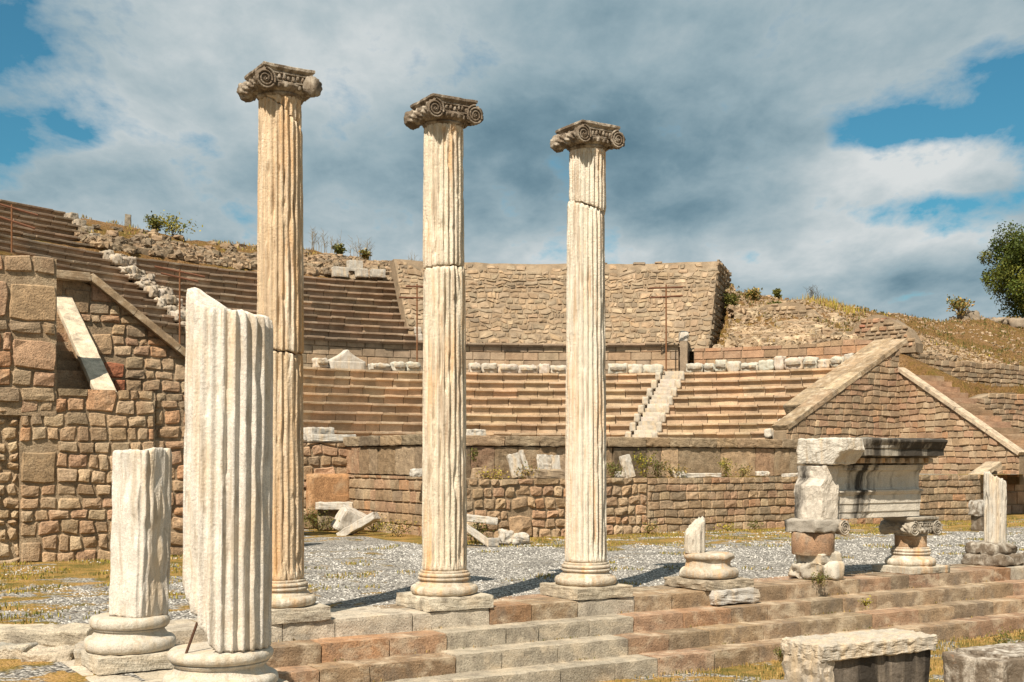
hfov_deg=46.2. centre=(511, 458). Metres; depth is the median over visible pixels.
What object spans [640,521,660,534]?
weed clump
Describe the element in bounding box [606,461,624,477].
weed clump
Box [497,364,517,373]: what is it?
bench block
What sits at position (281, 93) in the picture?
ionic column
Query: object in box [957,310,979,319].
boulder
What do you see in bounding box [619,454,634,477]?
marble fragment
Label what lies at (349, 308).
seating
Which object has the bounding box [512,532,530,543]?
marble fragment
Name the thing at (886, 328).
dry stone wall
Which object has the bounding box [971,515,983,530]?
stone block
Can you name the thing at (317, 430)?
marble fragment
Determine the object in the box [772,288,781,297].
bush
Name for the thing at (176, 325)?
gangway cornice
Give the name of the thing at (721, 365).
bench block
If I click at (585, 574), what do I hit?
ionic column
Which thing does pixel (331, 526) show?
weed clump
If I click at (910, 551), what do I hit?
short pillar
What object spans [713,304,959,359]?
rubble
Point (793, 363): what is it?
bench block
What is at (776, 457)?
orthostat wall
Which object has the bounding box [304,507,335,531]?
shrub
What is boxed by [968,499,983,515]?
marble fragment
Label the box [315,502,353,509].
marble slab
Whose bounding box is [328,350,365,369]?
pointed block
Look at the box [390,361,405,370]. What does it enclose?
bench block
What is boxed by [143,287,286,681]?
broken column
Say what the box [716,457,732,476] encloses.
shrub
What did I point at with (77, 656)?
stone block
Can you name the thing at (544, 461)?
marble fragment
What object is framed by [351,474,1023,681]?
ground
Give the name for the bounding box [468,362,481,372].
bench block
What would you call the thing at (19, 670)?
terrace ground
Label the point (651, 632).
stepped platform
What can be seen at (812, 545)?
short pillar
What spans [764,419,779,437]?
marble row ends
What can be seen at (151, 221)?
bush
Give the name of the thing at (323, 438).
marble fragment
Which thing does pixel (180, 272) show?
lamp pole
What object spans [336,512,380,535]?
marble fragment
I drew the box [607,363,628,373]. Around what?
bench block
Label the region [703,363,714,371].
bench block
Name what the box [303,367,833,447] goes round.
seating
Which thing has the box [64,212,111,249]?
row end blocks
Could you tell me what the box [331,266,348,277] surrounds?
marble block
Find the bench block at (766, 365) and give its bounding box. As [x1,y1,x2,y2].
[759,360,774,369]
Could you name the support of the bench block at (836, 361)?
on the seating at (731, 405)
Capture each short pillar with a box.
[784,518,849,580]
[872,516,949,574]
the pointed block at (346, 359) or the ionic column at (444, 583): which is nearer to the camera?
the ionic column at (444, 583)
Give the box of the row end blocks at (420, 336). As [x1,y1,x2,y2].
[413,327,422,340]
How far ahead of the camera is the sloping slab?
41.52 m
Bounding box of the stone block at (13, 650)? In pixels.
[0,642,37,658]
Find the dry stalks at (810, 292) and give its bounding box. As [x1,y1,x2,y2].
[806,285,818,299]
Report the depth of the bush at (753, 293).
63.06 m
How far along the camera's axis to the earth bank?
23.33 m
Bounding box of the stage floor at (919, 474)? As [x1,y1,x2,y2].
[490,473,1023,479]
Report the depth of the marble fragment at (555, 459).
31.95 m
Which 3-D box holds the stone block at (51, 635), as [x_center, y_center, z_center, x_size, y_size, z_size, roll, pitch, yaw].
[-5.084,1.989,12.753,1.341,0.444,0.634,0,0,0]
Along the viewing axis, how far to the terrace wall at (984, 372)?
56.06 m
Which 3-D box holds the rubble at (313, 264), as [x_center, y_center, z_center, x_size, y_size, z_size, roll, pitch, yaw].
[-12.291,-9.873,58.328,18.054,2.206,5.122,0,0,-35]
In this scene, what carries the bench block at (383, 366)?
on the seating at (731, 405)
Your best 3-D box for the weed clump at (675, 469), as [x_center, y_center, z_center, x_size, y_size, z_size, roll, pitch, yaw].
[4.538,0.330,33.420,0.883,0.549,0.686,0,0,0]
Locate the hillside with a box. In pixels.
[3,218,1023,438]
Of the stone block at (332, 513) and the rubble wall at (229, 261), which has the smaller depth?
the stone block at (332, 513)
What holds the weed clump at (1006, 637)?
on the ground at (751, 670)
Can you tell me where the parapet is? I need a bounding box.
[57,295,116,391]
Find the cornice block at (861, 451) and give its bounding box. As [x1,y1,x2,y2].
[797,437,947,464]
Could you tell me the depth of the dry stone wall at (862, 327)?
55.71 m
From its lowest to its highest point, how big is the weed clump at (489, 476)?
0.588 m
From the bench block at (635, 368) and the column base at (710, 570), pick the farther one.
the bench block at (635, 368)
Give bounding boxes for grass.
[0,517,1023,624]
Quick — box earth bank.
[0,247,23,255]
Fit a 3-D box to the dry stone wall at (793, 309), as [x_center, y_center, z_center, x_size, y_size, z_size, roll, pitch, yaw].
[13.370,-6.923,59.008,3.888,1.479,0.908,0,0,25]
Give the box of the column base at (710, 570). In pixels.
[664,551,753,590]
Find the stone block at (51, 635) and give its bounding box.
[0,622,94,646]
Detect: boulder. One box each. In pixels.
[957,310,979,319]
[990,317,1006,323]
[1007,317,1023,328]
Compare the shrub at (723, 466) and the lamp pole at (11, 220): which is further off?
the lamp pole at (11, 220)
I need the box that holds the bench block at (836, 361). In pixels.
[831,356,843,367]
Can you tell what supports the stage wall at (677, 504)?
on the terrace ground at (19, 670)
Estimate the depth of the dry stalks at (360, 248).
63.94 m
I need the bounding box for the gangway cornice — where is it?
[151,320,679,347]
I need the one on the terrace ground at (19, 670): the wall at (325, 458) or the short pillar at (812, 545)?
the wall at (325, 458)
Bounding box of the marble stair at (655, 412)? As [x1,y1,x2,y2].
[625,371,685,437]
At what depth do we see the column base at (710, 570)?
18.18 m
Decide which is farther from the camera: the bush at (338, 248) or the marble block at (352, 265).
the bush at (338, 248)
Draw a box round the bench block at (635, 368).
[628,364,642,373]
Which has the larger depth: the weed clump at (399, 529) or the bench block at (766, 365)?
the bench block at (766, 365)
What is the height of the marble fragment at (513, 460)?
0.679 m
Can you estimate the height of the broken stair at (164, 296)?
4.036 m
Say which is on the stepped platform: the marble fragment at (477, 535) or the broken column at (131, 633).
the broken column at (131, 633)
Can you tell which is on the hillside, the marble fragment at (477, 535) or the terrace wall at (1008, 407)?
the terrace wall at (1008, 407)
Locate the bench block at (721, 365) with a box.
[714,359,727,371]
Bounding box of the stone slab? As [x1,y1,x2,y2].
[305,473,350,515]
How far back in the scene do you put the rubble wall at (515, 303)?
57.54 m
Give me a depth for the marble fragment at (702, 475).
34.01 m
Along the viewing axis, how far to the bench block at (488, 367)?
53.11 m
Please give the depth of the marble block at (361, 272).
59.19 m
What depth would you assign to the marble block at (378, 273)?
59.51 m
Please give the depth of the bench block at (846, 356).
49.59 m
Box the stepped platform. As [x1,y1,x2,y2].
[61,564,1023,681]
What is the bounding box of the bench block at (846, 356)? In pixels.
[844,353,854,360]
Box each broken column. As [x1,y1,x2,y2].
[79,447,178,673]
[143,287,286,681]
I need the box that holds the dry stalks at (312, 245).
[309,229,341,252]
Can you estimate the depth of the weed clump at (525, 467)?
31.15 m
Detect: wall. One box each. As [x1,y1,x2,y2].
[0,255,56,415]
[0,408,19,563]
[19,387,154,562]
[57,280,184,402]
[121,246,392,279]
[155,401,184,555]
[159,326,679,373]
[304,443,346,528]
[343,434,422,474]
[349,475,482,539]
[390,259,731,352]
[466,435,811,478]
[466,478,646,539]
[647,475,980,532]
[694,339,873,369]
[758,302,821,321]
[773,349,899,448]
[850,315,905,337]
[863,319,922,353]
[898,373,1023,484]
[906,352,1023,386]
[970,393,1023,433]
[980,466,1023,513]
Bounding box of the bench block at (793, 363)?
[784,357,803,369]
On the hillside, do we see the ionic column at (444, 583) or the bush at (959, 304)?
the bush at (959, 304)
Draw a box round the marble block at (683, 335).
[678,331,688,342]
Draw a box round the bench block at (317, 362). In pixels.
[312,357,328,367]
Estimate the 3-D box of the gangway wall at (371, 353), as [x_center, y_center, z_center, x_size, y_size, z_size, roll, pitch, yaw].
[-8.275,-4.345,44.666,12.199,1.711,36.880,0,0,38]
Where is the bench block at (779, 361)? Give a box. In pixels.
[774,355,785,369]
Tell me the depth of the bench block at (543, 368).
53.50 m
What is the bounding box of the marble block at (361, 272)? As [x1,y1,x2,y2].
[355,268,368,277]
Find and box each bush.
[143,210,166,230]
[146,210,202,238]
[332,243,346,255]
[358,248,371,259]
[722,290,741,307]
[738,286,762,299]
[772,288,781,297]
[946,294,974,317]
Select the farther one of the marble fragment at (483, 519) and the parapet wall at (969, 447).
the parapet wall at (969, 447)
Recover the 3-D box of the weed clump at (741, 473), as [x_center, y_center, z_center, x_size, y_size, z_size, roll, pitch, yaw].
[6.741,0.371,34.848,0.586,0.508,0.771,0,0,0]
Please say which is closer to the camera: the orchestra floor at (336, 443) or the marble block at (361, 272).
the orchestra floor at (336, 443)
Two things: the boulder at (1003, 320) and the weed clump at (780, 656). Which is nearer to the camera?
the weed clump at (780, 656)
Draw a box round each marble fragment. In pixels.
[303,427,334,441]
[307,434,355,441]
[331,507,361,530]
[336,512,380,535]
[342,504,365,516]
[410,468,421,476]
[466,429,485,435]
[467,514,497,524]
[467,523,498,546]
[471,467,488,478]
[487,538,498,546]
[497,530,513,544]
[506,452,521,477]
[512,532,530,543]
[518,450,528,468]
[521,468,564,478]
[536,454,551,468]
[551,455,560,468]
[614,471,625,477]
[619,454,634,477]
[670,471,684,477]
[683,473,721,477]
[684,516,705,553]
[755,471,769,476]
[781,473,798,476]
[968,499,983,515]
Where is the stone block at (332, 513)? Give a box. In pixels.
[317,509,338,529]
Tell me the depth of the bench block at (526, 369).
53.42 m
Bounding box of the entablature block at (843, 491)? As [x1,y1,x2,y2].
[794,465,922,519]
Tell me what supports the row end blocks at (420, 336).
on the hillside
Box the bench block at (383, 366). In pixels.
[367,363,391,370]
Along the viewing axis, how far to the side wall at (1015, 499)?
43.39 m
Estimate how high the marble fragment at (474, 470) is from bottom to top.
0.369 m
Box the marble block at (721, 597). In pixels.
[709,587,759,605]
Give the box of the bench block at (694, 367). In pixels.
[685,363,703,372]
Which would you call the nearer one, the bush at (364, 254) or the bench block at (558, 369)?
the bench block at (558, 369)
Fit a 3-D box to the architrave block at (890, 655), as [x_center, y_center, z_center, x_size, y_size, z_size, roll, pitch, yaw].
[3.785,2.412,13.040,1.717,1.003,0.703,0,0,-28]
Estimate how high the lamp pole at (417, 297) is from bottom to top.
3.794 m
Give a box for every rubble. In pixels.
[72,220,392,280]
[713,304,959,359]
[851,336,957,360]
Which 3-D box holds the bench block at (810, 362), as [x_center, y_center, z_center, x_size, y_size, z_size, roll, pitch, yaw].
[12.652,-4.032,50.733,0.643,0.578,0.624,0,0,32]
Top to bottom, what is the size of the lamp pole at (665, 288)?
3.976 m
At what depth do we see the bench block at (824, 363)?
50.21 m
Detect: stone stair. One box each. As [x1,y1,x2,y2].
[57,315,87,388]
[916,375,1023,449]
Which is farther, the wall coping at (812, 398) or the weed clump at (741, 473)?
the wall coping at (812, 398)
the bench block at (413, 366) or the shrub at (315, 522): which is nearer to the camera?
the shrub at (315, 522)
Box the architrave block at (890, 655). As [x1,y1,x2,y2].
[780,628,936,681]
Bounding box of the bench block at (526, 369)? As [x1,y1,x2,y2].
[518,365,537,373]
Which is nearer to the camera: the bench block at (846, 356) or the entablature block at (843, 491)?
the entablature block at (843, 491)
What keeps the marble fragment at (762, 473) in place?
on the stage floor at (919, 474)
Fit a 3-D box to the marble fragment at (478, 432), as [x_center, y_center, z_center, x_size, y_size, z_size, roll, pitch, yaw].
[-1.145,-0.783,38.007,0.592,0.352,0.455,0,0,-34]
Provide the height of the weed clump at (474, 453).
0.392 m
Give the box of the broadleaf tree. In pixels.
[977,220,1023,317]
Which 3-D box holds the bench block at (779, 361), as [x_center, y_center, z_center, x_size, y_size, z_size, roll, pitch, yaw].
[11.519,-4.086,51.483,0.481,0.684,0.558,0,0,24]
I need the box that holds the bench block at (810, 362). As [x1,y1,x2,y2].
[803,357,819,368]
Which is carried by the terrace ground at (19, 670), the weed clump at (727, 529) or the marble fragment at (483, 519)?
the weed clump at (727, 529)
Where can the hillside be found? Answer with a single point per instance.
(918, 367)
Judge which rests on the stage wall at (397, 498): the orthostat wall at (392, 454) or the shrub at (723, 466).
the orthostat wall at (392, 454)
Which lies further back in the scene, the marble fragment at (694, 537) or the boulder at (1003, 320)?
the boulder at (1003, 320)
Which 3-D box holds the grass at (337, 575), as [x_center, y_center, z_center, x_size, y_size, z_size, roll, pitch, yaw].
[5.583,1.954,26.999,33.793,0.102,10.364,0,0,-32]
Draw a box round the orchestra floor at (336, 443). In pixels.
[304,442,542,446]
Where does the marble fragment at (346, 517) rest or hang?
on the terrace ground at (19, 670)
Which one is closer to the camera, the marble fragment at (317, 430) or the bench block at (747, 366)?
the marble fragment at (317, 430)
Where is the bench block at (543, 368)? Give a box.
[538,363,549,373]
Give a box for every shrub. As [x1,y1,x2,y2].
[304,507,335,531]
[467,520,498,543]
[632,448,657,477]
[644,454,670,477]
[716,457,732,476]
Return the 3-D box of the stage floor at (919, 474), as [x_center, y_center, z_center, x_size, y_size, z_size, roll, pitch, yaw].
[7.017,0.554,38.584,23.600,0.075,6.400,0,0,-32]
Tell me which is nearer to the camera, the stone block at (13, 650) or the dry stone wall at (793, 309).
the stone block at (13, 650)
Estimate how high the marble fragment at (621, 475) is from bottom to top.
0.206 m
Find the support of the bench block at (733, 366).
on the seating at (731, 405)
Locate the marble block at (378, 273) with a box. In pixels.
[369,269,385,278]
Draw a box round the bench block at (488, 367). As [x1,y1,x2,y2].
[480,363,496,372]
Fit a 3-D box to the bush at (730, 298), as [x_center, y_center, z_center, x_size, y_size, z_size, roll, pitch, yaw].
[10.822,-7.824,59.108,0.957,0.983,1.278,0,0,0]
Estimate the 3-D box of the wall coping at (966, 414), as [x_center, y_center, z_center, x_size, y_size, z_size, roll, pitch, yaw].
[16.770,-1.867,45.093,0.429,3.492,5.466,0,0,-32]
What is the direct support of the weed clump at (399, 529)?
on the terrace ground at (19, 670)
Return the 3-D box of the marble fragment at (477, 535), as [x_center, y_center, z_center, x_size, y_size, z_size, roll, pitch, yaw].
[-0.751,1.774,27.396,1.041,0.796,0.244,0,0,-3]
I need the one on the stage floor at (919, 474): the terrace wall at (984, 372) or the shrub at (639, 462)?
the shrub at (639, 462)
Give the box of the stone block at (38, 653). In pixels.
[22,645,74,661]
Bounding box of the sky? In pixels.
[0,0,1023,321]
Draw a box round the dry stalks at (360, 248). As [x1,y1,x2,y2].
[346,237,374,259]
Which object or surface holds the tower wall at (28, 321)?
on the rubble wall at (9, 488)
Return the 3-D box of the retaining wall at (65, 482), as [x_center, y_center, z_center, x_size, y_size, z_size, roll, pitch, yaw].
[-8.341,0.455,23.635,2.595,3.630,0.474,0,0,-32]
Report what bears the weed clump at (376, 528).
on the terrace ground at (19, 670)
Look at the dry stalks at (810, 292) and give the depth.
63.03 m
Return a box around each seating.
[0,199,415,340]
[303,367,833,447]
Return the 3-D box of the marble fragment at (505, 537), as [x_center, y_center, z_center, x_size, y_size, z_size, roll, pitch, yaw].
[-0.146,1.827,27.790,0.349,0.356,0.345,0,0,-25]
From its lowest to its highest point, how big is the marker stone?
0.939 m
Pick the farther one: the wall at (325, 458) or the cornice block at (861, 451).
the wall at (325, 458)
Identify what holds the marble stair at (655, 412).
on the seating at (731, 405)
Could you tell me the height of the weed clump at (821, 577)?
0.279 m
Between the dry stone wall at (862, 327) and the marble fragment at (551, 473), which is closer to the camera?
the marble fragment at (551, 473)
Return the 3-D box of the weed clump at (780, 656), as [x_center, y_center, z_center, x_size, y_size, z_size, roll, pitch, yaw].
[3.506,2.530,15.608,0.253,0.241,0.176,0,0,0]
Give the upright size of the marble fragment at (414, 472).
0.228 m
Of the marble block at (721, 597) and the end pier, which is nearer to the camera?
the marble block at (721, 597)
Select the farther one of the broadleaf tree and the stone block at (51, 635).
the broadleaf tree
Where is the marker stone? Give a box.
[125,214,130,226]
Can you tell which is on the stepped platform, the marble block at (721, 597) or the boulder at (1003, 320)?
the marble block at (721, 597)
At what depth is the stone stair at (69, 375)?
24.92 m
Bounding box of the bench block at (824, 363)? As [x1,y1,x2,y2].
[818,358,831,367]
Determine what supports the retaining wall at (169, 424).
on the terrace ground at (19, 670)
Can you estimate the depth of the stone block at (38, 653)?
11.77 m
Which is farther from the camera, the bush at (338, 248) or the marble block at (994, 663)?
the bush at (338, 248)
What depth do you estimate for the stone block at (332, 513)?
32.92 m
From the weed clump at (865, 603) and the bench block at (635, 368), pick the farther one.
the bench block at (635, 368)
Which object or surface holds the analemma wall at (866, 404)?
on the stage floor at (919, 474)
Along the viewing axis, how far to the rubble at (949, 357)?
55.38 m
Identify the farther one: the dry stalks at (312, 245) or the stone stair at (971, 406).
the dry stalks at (312, 245)
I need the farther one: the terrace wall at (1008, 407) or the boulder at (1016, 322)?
the boulder at (1016, 322)
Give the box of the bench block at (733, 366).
[727,361,740,371]
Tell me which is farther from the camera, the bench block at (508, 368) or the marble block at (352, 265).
the marble block at (352, 265)
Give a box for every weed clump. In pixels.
[318,519,368,533]
[364,514,384,532]
[378,515,420,536]
[468,447,478,462]
[475,466,514,478]
[515,461,539,478]
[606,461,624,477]
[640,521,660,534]
[660,464,690,477]
[717,522,736,530]
[733,463,753,476]
[746,518,764,528]
[773,646,783,662]
[811,569,833,585]
[857,595,873,608]
[985,627,1023,643]
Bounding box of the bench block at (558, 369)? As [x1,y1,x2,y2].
[550,365,565,373]
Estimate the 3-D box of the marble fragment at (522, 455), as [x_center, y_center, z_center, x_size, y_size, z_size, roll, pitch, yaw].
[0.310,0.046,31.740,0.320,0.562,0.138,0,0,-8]
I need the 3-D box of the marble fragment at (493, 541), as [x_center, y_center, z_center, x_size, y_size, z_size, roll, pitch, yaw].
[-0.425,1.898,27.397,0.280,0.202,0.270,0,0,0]
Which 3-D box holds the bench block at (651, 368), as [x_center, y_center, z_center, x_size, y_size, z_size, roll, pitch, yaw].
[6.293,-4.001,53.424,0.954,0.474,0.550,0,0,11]
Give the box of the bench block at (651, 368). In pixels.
[643,364,663,373]
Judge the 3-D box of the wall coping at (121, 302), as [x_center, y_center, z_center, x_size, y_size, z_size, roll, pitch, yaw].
[-9.066,-2.245,28.029,8.653,4.028,0.644,0,0,-32]
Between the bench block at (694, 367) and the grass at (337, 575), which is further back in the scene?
the bench block at (694, 367)
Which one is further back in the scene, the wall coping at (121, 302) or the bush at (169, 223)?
the bush at (169, 223)
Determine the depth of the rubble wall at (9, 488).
22.79 m
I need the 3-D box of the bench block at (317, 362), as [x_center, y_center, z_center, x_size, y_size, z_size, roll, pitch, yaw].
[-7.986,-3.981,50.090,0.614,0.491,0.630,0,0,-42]
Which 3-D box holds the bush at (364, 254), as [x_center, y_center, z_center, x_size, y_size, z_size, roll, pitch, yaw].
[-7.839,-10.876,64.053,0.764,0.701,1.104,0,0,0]
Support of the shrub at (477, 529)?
on the terrace ground at (19, 670)
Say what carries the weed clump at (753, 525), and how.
on the terrace ground at (19, 670)
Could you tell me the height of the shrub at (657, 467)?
0.778 m
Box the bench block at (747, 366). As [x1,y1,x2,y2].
[740,362,758,370]
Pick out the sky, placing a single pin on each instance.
(866, 153)
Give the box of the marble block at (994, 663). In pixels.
[943,642,1023,681]
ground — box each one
[0,513,1023,681]
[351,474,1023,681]
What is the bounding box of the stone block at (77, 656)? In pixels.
[73,641,83,665]
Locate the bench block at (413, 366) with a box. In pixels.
[405,361,420,371]
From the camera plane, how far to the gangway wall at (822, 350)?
53.45 m
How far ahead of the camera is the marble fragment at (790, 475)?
35.89 m
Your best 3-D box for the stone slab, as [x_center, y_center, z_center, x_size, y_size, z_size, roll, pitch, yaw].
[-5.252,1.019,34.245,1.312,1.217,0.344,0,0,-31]
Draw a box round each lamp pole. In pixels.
[0,203,37,249]
[154,266,204,343]
[399,284,422,361]
[649,284,682,370]
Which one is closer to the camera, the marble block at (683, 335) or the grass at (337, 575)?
the grass at (337, 575)
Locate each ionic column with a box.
[236,61,331,624]
[396,93,493,611]
[540,119,632,600]
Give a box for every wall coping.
[57,270,185,359]
[772,338,907,429]
[898,367,1023,454]
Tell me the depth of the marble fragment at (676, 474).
33.44 m
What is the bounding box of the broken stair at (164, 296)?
[100,249,185,333]
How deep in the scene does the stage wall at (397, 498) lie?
32.07 m
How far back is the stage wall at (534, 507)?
30.31 m
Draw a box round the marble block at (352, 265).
[346,260,362,271]
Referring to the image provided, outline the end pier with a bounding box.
[680,341,689,370]

